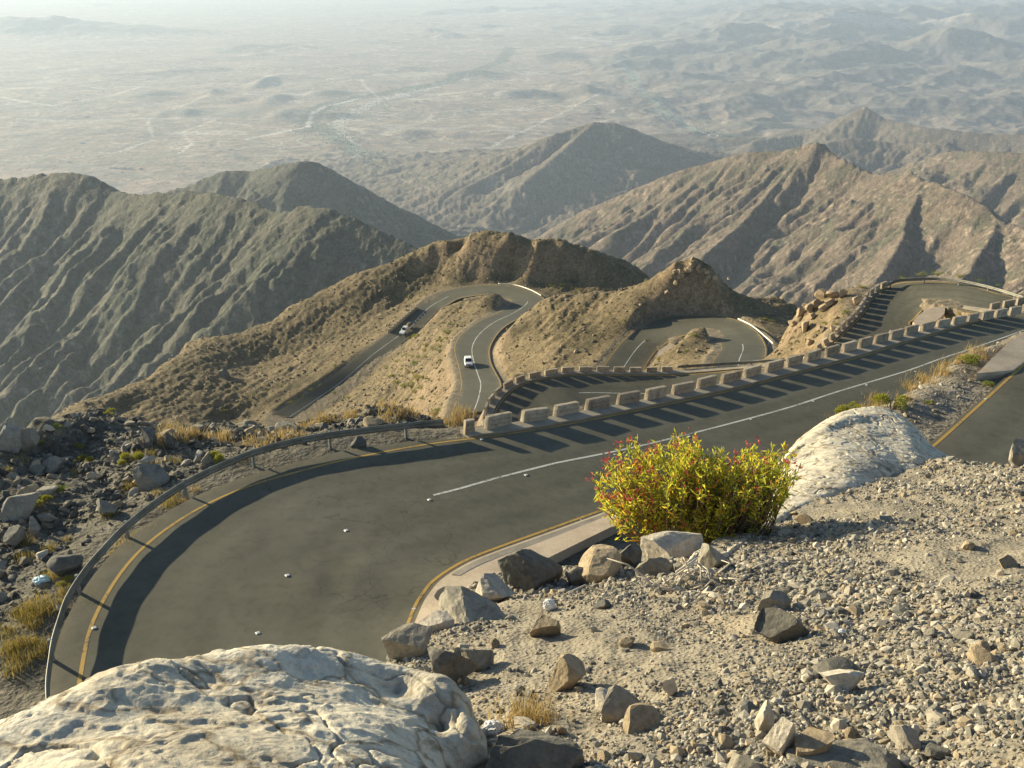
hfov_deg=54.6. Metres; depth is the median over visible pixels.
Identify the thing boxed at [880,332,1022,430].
rubble
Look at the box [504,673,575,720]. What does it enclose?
grass tuft
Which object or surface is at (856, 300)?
rock
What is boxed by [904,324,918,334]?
barrier block
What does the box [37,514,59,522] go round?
rock
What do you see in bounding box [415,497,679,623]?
concrete apron
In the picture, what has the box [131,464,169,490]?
rock
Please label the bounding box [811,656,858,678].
rock
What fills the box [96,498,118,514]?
rock
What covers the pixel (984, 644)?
cobble
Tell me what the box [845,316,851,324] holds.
barrier block
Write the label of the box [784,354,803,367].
barrier block
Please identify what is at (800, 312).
rock
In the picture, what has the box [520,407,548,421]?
barrier block
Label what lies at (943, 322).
barrier block
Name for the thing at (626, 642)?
cobble
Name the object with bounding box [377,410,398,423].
grass tuft
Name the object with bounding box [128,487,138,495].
rubble boulder
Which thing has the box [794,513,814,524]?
cobble
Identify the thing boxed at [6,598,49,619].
grass tuft
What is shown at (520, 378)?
barrier block
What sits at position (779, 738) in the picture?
rock
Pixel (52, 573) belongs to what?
grass tuft
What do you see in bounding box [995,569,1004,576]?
cobble
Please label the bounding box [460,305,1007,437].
kerb
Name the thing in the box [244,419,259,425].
rubble boulder
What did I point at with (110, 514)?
grass tuft
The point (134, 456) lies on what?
shrub
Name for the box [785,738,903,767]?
rock
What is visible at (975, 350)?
grass tuft
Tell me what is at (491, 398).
barrier block
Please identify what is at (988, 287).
guardrail
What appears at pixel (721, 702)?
cobble
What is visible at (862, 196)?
mountain ridge
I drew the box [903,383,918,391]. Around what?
grass tuft
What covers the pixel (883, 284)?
barrier block
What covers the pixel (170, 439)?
rock
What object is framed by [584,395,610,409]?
barrier block
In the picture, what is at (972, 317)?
barrier block
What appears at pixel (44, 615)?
grass tuft
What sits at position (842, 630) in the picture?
paper scrap
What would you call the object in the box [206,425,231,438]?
grass tuft
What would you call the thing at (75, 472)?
grass tuft
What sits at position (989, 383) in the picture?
shrub
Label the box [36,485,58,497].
rubble boulder
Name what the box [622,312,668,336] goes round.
guardrail
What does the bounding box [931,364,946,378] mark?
grass tuft
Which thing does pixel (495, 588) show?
rock
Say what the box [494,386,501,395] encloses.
barrier block
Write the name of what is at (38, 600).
grass tuft
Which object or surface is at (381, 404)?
grass tuft
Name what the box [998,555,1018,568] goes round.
cobble
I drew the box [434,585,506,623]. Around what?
rock
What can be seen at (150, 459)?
rock
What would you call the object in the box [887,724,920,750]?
cobble
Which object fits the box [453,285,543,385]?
yellow line
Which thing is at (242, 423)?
rubble boulder
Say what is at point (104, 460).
rubble
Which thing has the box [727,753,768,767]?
cobble
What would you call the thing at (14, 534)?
rock
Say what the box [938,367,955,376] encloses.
grass tuft
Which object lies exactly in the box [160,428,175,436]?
rubble boulder
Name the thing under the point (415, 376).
shrub
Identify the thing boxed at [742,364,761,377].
barrier block
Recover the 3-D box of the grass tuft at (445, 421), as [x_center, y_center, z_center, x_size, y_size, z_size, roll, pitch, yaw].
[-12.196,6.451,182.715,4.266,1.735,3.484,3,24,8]
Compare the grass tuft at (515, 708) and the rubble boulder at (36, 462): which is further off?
the rubble boulder at (36, 462)
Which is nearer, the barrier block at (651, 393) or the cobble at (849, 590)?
the cobble at (849, 590)
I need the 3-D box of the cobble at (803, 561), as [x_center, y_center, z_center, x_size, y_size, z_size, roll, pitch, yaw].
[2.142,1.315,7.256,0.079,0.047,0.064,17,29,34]
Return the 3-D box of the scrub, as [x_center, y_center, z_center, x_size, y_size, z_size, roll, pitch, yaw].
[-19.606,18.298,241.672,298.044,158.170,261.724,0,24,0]
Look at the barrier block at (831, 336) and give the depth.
98.84 m
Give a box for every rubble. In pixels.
[0,404,447,655]
[59,231,853,425]
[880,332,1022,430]
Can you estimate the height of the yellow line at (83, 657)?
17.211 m
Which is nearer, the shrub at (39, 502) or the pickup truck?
the shrub at (39, 502)
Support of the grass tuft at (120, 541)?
on the hillside
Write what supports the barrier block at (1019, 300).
on the road at (210, 577)
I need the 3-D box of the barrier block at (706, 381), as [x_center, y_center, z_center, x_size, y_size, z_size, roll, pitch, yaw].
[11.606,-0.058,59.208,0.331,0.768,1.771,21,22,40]
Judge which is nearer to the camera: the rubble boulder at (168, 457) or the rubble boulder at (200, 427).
the rubble boulder at (168, 457)
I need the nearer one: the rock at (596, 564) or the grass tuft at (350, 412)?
the rock at (596, 564)
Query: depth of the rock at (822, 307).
108.21 m
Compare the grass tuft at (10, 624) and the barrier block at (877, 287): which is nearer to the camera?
the grass tuft at (10, 624)
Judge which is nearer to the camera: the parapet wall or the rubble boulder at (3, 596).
the rubble boulder at (3, 596)
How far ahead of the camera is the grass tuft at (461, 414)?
182.98 m
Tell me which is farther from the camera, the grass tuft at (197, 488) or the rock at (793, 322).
the rock at (793, 322)
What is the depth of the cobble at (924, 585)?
6.03 m
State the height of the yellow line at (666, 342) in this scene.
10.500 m
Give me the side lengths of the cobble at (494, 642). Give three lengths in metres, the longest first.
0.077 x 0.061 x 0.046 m
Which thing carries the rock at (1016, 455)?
on the gravel slope at (608, 651)
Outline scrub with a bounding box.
[55,234,837,424]
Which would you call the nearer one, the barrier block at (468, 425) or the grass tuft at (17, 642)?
the grass tuft at (17, 642)
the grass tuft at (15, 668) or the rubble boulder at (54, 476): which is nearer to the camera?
the grass tuft at (15, 668)
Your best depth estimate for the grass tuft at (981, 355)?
50.20 m
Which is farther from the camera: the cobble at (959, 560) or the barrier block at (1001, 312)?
the barrier block at (1001, 312)
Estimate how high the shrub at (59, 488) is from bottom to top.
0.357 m
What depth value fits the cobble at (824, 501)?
10.86 m
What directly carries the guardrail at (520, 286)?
on the hillside
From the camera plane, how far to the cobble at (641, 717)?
3.97 m
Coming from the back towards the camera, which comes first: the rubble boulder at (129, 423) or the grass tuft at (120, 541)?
the rubble boulder at (129, 423)
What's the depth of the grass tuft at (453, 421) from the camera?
181.60 m
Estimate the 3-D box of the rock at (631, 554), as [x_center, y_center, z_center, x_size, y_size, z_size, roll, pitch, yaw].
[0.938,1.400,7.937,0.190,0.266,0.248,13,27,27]
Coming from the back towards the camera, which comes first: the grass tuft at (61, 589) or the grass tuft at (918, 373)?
the grass tuft at (918, 373)
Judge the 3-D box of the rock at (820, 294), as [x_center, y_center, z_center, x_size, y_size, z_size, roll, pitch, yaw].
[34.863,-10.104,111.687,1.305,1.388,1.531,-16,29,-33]
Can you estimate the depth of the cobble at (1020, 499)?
9.13 m
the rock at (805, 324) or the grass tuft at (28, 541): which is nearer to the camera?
the grass tuft at (28, 541)
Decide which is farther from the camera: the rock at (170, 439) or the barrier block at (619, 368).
the barrier block at (619, 368)
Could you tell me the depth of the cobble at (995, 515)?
8.48 m
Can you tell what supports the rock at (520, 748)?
on the gravel slope at (608, 651)
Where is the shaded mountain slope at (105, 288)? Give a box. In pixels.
[0,161,525,431]
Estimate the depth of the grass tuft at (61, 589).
34.05 m
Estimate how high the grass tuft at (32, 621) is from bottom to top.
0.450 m
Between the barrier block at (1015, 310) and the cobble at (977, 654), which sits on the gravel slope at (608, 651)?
the cobble at (977, 654)
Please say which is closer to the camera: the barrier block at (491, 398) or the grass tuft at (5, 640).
the grass tuft at (5, 640)
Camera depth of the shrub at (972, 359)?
49.52 m
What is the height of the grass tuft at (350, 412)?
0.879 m
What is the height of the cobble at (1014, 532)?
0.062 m
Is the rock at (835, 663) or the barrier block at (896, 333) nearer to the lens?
the rock at (835, 663)
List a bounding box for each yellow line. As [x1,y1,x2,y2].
[77,309,980,684]
[407,282,1023,622]
[449,295,511,412]
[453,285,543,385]
[604,315,765,365]
[643,335,721,368]
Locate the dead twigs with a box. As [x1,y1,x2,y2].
[563,556,778,594]
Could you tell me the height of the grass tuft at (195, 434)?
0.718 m
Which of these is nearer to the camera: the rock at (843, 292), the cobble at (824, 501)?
the cobble at (824, 501)
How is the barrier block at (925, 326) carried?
on the kerb at (588, 414)
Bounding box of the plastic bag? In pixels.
[32,575,50,584]
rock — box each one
[0,424,21,452]
[0,492,38,521]
[3,525,26,544]
[21,428,39,450]
[29,516,40,534]
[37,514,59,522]
[42,456,64,472]
[46,554,83,575]
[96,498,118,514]
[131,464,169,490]
[138,455,154,463]
[142,426,156,443]
[163,433,176,447]
[219,368,229,378]
[350,436,366,448]
[381,623,433,659]
[419,610,454,633]
[427,647,477,681]
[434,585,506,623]
[461,650,493,670]
[475,573,514,602]
[481,719,504,735]
[485,729,584,767]
[497,549,562,590]
[530,613,560,636]
[548,653,585,691]
[565,567,584,585]
[578,544,621,583]
[601,685,641,722]
[620,542,641,566]
[635,557,671,578]
[640,531,702,560]
[662,677,677,696]
[697,543,727,568]
[754,607,809,643]
[754,700,773,732]
[756,590,790,612]
[763,716,795,755]
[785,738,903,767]
[787,319,796,326]
[794,725,833,755]
[796,308,803,317]
[801,320,808,332]
[805,303,812,312]
[805,339,813,344]
[809,312,815,319]
[811,299,820,308]
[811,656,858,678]
[814,288,828,298]
[818,303,828,311]
[819,669,865,691]
[825,298,834,306]
[826,291,838,297]
[839,289,847,297]
[852,295,861,303]
[1008,438,1023,465]
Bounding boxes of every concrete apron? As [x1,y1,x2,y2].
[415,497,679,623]
[654,343,673,360]
[912,307,944,330]
[976,332,1023,379]
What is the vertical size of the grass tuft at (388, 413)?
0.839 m
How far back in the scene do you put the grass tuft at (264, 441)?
45.66 m
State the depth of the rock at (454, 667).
5.08 m
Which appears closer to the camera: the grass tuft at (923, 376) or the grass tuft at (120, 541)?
the grass tuft at (120, 541)
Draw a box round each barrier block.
[463,418,474,434]
[484,402,488,410]
[484,411,511,429]
[488,393,494,403]
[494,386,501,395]
[503,379,513,388]
[515,374,524,382]
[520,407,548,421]
[529,371,540,377]
[544,368,557,375]
[552,401,578,416]
[562,366,573,371]
[579,366,592,371]
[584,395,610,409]
[597,366,608,371]
[614,366,625,371]
[615,390,640,404]
[630,367,641,371]
[644,385,666,399]
[646,367,656,371]
[662,366,672,371]
[671,381,694,394]
[696,374,716,388]
[719,370,741,383]
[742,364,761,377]
[764,359,784,372]
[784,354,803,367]
[803,348,821,362]
[815,342,822,348]
[822,337,829,345]
[823,344,840,357]
[829,332,834,340]
[835,326,840,334]
[840,321,845,329]
[840,340,857,352]
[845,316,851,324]
[850,311,855,319]
[855,306,859,314]
[857,336,872,348]
[858,301,863,309]
[869,287,874,295]
[873,332,888,343]
[874,284,879,291]
[880,281,886,288]
[888,328,904,338]
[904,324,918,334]
[919,321,934,330]
[935,318,950,326]
[951,315,966,324]
[966,313,978,322]
[980,310,994,320]
[989,301,1000,309]
[994,308,1007,317]
[1002,299,1014,307]
[1007,306,1022,315]
[1015,296,1023,305]
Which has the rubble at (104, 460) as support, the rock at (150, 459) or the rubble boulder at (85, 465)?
the rubble boulder at (85, 465)
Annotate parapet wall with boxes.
[388,306,417,332]
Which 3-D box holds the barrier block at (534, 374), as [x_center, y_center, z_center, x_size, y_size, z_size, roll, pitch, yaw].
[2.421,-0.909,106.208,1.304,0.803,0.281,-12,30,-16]
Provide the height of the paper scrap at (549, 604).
0.106 m
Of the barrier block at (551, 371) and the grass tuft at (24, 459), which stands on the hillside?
the grass tuft at (24, 459)
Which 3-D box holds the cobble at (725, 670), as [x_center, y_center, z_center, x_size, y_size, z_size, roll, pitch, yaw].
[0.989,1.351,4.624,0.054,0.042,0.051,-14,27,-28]
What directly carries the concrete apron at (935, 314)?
on the hillside
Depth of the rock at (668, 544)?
8.29 m
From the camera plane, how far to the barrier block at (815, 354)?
68.23 m
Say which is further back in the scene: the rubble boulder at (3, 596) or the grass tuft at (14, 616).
the rubble boulder at (3, 596)
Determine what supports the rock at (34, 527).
on the hillside
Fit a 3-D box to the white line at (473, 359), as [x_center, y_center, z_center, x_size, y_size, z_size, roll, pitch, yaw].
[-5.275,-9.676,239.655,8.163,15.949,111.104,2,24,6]
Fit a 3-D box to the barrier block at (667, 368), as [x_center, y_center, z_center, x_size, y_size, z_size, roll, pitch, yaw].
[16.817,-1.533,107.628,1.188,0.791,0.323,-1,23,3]
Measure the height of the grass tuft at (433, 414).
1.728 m
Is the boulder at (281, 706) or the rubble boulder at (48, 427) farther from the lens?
the rubble boulder at (48, 427)
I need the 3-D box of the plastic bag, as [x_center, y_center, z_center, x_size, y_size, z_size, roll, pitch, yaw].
[-16.541,6.892,34.886,0.646,0.274,0.522,0,24,0]
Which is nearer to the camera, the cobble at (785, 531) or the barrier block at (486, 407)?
the cobble at (785, 531)
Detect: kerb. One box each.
[452,455,784,575]
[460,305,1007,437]
[487,288,882,414]
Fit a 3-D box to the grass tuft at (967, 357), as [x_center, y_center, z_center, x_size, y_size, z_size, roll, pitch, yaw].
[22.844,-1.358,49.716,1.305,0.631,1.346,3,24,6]
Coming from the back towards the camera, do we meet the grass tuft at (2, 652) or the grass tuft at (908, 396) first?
the grass tuft at (908, 396)
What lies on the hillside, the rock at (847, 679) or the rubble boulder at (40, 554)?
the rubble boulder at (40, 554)
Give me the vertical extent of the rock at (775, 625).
0.217 m
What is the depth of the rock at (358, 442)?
44.81 m
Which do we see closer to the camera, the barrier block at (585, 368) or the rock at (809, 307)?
the barrier block at (585, 368)
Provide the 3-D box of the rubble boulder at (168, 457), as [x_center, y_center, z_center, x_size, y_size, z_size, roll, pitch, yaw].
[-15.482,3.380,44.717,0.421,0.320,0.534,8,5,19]
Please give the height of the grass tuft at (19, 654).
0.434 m
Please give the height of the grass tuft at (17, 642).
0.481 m
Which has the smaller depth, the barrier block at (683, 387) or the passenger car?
the barrier block at (683, 387)
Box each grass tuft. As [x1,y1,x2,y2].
[0,620,20,639]
[0,631,27,657]
[0,632,24,661]
[0,653,32,679]
[2,643,32,666]
[4,599,43,620]
[4,630,36,656]
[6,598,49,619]
[8,452,29,465]
[13,550,36,565]
[16,607,48,629]
[17,534,44,546]
[17,627,47,648]
[20,639,48,665]
[22,585,54,612]
[22,603,51,620]
[27,621,49,631]
[28,599,60,621]
[30,629,48,653]
[35,596,53,615]
[37,568,65,582]
[40,541,57,551]
[43,593,73,613]
[49,582,70,602]
[67,468,81,475]
[98,510,120,518]
[113,535,130,548]
[121,480,137,491]
[143,426,178,449]
[155,497,179,511]
[156,415,186,432]
[165,453,180,463]
[173,430,186,441]
[174,421,199,438]
[180,424,207,438]
[189,483,201,493]
[199,429,214,440]
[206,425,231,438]
[209,426,234,442]
[241,430,262,443]
[249,430,276,448]
[263,423,292,440]
[271,418,292,437]
[292,416,312,428]
[293,428,307,437]
[304,409,333,424]
[317,409,337,422]
[337,408,362,420]
[338,405,358,421]
[375,395,402,409]
[377,404,400,419]
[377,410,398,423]
[386,404,414,420]
[407,402,420,412]
[425,407,439,415]
[441,413,451,425]
[444,411,465,427]
[447,401,464,416]
[448,405,473,425]
[451,410,472,421]
[459,405,476,418]
[486,691,540,730]
[491,686,541,726]
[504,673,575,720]
[504,687,556,726]
[512,691,576,730]
[895,389,917,401]
[902,368,933,378]
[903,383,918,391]
[916,374,931,384]
[922,374,937,384]
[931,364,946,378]
[932,356,951,369]
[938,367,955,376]
[955,353,976,362]
[966,339,988,355]
[977,351,992,361]
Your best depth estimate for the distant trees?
6814.37 m
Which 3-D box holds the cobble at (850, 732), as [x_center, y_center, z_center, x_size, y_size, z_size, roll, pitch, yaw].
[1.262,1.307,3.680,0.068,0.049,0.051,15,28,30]
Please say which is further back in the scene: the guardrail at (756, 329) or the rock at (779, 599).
the guardrail at (756, 329)
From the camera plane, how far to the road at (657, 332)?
197.71 m
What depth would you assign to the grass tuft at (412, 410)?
62.66 m
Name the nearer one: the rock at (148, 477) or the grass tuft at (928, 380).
the rock at (148, 477)
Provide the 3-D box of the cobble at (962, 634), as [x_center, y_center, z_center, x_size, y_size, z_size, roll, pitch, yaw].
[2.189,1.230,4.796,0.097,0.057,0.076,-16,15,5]
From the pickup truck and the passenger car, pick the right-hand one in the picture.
the passenger car
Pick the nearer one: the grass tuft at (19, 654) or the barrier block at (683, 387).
the grass tuft at (19, 654)
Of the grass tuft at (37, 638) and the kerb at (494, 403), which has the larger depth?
the kerb at (494, 403)
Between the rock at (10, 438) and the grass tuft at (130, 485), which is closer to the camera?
the grass tuft at (130, 485)
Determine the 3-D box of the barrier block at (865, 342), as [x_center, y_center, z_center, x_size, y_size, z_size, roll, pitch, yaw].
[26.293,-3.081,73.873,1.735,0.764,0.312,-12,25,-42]
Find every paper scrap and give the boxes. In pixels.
[543,599,555,610]
[838,628,845,633]
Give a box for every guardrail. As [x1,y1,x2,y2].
[45,419,443,698]
[498,283,540,295]
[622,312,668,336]
[677,358,784,368]
[738,318,772,343]
[886,277,1022,297]
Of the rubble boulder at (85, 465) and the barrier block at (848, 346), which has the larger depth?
the barrier block at (848, 346)
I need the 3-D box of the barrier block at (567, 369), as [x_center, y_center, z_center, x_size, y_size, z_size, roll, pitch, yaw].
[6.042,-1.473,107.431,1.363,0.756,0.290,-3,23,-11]
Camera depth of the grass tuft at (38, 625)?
32.35 m
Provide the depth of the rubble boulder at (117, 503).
39.95 m
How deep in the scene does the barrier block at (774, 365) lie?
64.40 m
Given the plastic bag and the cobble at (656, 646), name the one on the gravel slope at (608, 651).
the cobble at (656, 646)
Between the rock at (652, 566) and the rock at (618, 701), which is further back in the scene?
the rock at (652, 566)
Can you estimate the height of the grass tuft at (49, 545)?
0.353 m
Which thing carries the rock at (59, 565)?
on the hillside
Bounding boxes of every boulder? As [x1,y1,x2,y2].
[0,560,6,568]
[0,592,7,602]
[0,644,489,767]
[6,472,17,478]
[16,484,39,494]
[28,464,45,473]
[31,459,40,464]
[35,549,47,559]
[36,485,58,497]
[42,424,55,431]
[46,473,59,478]
[81,463,88,469]
[86,472,102,478]
[87,427,94,432]
[109,450,114,459]
[112,500,122,505]
[124,421,134,425]
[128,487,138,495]
[134,462,150,466]
[137,420,150,425]
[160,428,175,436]
[164,455,173,461]
[192,424,204,429]
[194,450,202,458]
[201,451,217,464]
[237,421,247,426]
[243,427,254,433]
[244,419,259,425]
[265,426,274,431]
[275,421,294,430]
[363,416,387,426]
[683,406,947,569]
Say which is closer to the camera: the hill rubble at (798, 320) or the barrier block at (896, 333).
the barrier block at (896, 333)
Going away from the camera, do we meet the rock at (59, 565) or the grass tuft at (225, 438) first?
the rock at (59, 565)
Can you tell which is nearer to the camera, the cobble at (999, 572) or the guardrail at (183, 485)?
the cobble at (999, 572)
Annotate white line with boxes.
[290,296,448,416]
[433,330,1023,495]
[471,301,527,408]
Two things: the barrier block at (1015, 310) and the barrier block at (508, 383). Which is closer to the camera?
the barrier block at (1015, 310)
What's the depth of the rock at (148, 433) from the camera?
46.55 m
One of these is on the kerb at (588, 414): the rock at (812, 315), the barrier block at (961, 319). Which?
the barrier block at (961, 319)
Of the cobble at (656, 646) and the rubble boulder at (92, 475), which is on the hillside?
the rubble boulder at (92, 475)
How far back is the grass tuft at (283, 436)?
46.48 m
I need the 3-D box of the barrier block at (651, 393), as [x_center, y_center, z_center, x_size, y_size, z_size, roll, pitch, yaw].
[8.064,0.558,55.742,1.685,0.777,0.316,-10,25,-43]
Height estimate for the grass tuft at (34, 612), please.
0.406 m
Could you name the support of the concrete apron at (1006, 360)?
on the hillside
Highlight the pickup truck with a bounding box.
[399,323,413,334]
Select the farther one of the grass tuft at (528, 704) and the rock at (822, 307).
the rock at (822, 307)
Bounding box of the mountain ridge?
[265,106,1023,307]
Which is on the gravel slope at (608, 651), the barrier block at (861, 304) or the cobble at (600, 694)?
the cobble at (600, 694)
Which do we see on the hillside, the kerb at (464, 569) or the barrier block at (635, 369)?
the kerb at (464, 569)
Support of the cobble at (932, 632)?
on the gravel slope at (608, 651)
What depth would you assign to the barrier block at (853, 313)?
101.67 m
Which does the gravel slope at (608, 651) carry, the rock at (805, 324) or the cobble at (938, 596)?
the cobble at (938, 596)
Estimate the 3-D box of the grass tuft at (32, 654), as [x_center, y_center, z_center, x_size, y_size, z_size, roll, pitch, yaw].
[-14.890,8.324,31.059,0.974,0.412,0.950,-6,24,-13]
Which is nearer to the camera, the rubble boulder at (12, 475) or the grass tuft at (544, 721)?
the grass tuft at (544, 721)
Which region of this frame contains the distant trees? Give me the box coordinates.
[4,47,1019,184]
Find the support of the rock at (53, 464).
on the hillside
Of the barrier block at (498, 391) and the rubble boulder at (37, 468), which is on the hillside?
the rubble boulder at (37, 468)
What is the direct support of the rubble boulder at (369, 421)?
on the hillside
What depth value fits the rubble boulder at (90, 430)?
49.02 m
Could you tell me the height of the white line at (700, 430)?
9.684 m
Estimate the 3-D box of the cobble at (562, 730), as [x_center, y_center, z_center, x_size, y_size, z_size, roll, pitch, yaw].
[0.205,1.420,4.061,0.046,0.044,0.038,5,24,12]
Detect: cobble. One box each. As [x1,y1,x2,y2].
[457,643,469,648]
[460,676,469,684]
[490,638,499,647]
[514,716,538,730]
[557,726,567,734]
[595,687,607,711]
[597,750,610,762]
[619,637,634,647]
[623,703,660,733]
[650,641,668,651]
[697,601,709,609]
[716,699,724,704]
[720,667,729,674]
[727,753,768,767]
[778,529,791,534]
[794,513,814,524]
[800,558,809,564]
[820,498,830,503]
[844,586,855,594]
[844,727,859,738]
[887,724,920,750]
[921,582,930,587]
[923,627,938,637]
[924,742,951,759]
[934,592,946,601]
[952,631,975,638]
[955,558,964,562]
[961,541,974,549]
[965,665,979,680]
[966,644,999,664]
[975,640,990,651]
[993,513,1002,518]
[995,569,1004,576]
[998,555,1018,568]
[1009,529,1018,535]
[1017,496,1023,501]
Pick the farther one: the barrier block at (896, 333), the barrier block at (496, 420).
the barrier block at (896, 333)
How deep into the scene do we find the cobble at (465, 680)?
5.13 m
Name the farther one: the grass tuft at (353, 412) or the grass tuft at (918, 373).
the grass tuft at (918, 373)
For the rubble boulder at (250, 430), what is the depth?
50.00 m
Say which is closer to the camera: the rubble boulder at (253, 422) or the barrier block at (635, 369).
the rubble boulder at (253, 422)
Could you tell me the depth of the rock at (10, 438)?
45.59 m
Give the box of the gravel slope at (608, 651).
[387,458,1023,767]
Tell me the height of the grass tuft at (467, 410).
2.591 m
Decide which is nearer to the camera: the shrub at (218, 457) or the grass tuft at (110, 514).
the grass tuft at (110, 514)
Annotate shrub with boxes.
[35,494,53,507]
[55,575,74,586]
[56,485,68,492]
[72,454,93,461]
[74,443,84,448]
[102,408,116,414]
[117,451,144,465]
[203,450,223,463]
[411,374,419,380]
[834,401,862,412]
[871,392,908,409]
[930,271,944,275]
[957,354,980,364]
[981,381,994,386]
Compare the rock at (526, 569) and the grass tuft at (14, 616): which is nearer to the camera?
the rock at (526, 569)
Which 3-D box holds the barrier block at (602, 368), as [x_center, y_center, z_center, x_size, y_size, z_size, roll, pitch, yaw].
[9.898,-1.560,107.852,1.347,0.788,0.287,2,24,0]
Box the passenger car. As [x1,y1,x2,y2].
[464,356,472,366]
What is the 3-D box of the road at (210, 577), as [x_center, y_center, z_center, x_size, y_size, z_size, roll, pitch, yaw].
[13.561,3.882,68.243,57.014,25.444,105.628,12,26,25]
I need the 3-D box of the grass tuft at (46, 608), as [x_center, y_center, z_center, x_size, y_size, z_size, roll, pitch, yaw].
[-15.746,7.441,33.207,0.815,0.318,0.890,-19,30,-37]
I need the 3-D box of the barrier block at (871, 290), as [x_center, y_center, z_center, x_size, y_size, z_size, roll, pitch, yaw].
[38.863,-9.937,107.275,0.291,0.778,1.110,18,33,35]
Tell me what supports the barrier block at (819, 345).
on the kerb at (494, 403)
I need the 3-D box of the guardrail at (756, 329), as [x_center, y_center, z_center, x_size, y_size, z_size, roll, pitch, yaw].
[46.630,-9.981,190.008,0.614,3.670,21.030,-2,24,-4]
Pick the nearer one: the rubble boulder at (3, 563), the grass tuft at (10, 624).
the grass tuft at (10, 624)
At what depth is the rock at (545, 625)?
5.76 m
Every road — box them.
[44,281,1023,699]
[271,285,543,416]
[603,315,766,370]
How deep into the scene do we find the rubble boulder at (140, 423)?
51.12 m
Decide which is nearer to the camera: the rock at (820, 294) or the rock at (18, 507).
the rock at (18, 507)
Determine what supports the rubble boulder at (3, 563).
on the hillside
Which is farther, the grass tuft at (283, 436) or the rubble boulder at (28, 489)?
the grass tuft at (283, 436)
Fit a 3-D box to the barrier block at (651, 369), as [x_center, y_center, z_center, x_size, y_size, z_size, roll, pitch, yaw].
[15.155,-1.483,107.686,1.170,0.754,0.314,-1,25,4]
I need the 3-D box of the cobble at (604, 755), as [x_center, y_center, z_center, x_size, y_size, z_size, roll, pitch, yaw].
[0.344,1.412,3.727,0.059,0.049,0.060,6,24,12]
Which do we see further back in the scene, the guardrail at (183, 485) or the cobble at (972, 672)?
the guardrail at (183, 485)
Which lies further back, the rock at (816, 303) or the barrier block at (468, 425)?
the rock at (816, 303)
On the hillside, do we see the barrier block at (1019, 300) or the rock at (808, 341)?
the rock at (808, 341)
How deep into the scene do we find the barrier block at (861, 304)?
103.68 m
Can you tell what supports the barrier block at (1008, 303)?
on the road at (210, 577)
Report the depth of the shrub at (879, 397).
44.16 m
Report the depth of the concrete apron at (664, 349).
195.62 m
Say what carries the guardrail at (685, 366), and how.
on the kerb at (494, 403)
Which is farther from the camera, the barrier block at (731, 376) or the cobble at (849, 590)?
the barrier block at (731, 376)
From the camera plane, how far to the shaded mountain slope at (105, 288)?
1342.60 m
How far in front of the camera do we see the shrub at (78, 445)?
47.86 m
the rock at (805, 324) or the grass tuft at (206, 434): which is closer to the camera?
the grass tuft at (206, 434)
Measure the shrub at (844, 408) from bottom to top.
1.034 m
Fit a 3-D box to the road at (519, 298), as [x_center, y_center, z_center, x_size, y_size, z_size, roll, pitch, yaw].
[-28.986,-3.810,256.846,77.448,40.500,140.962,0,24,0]
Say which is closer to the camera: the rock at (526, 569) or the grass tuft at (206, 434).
the rock at (526, 569)
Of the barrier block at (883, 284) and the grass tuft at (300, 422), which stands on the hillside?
the grass tuft at (300, 422)
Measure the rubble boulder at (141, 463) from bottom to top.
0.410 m
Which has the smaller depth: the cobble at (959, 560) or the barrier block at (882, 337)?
the cobble at (959, 560)
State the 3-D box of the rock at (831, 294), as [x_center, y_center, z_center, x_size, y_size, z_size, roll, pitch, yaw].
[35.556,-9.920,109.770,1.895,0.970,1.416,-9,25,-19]
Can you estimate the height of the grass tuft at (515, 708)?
0.120 m
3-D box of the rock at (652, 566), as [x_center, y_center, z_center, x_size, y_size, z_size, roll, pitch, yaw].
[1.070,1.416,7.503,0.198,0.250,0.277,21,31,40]
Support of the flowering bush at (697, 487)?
on the gravel slope at (608, 651)
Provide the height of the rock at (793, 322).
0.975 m
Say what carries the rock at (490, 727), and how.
on the gravel slope at (608, 651)
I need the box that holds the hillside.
[0,230,1023,719]
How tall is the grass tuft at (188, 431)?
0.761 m
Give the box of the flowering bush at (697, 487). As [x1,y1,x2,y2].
[585,427,802,546]
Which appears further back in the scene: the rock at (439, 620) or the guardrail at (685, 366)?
the guardrail at (685, 366)
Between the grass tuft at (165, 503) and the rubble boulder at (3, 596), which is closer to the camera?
the rubble boulder at (3, 596)
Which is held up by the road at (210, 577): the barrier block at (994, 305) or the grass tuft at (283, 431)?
the barrier block at (994, 305)
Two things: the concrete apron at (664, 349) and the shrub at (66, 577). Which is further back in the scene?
the concrete apron at (664, 349)
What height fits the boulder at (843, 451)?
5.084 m
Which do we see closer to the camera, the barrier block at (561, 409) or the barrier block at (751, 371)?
the barrier block at (561, 409)
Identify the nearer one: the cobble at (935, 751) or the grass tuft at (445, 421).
the cobble at (935, 751)
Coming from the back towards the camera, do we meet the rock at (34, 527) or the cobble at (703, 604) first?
the rock at (34, 527)
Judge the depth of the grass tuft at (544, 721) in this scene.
4.21 m
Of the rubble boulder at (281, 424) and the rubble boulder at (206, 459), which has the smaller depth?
the rubble boulder at (206, 459)

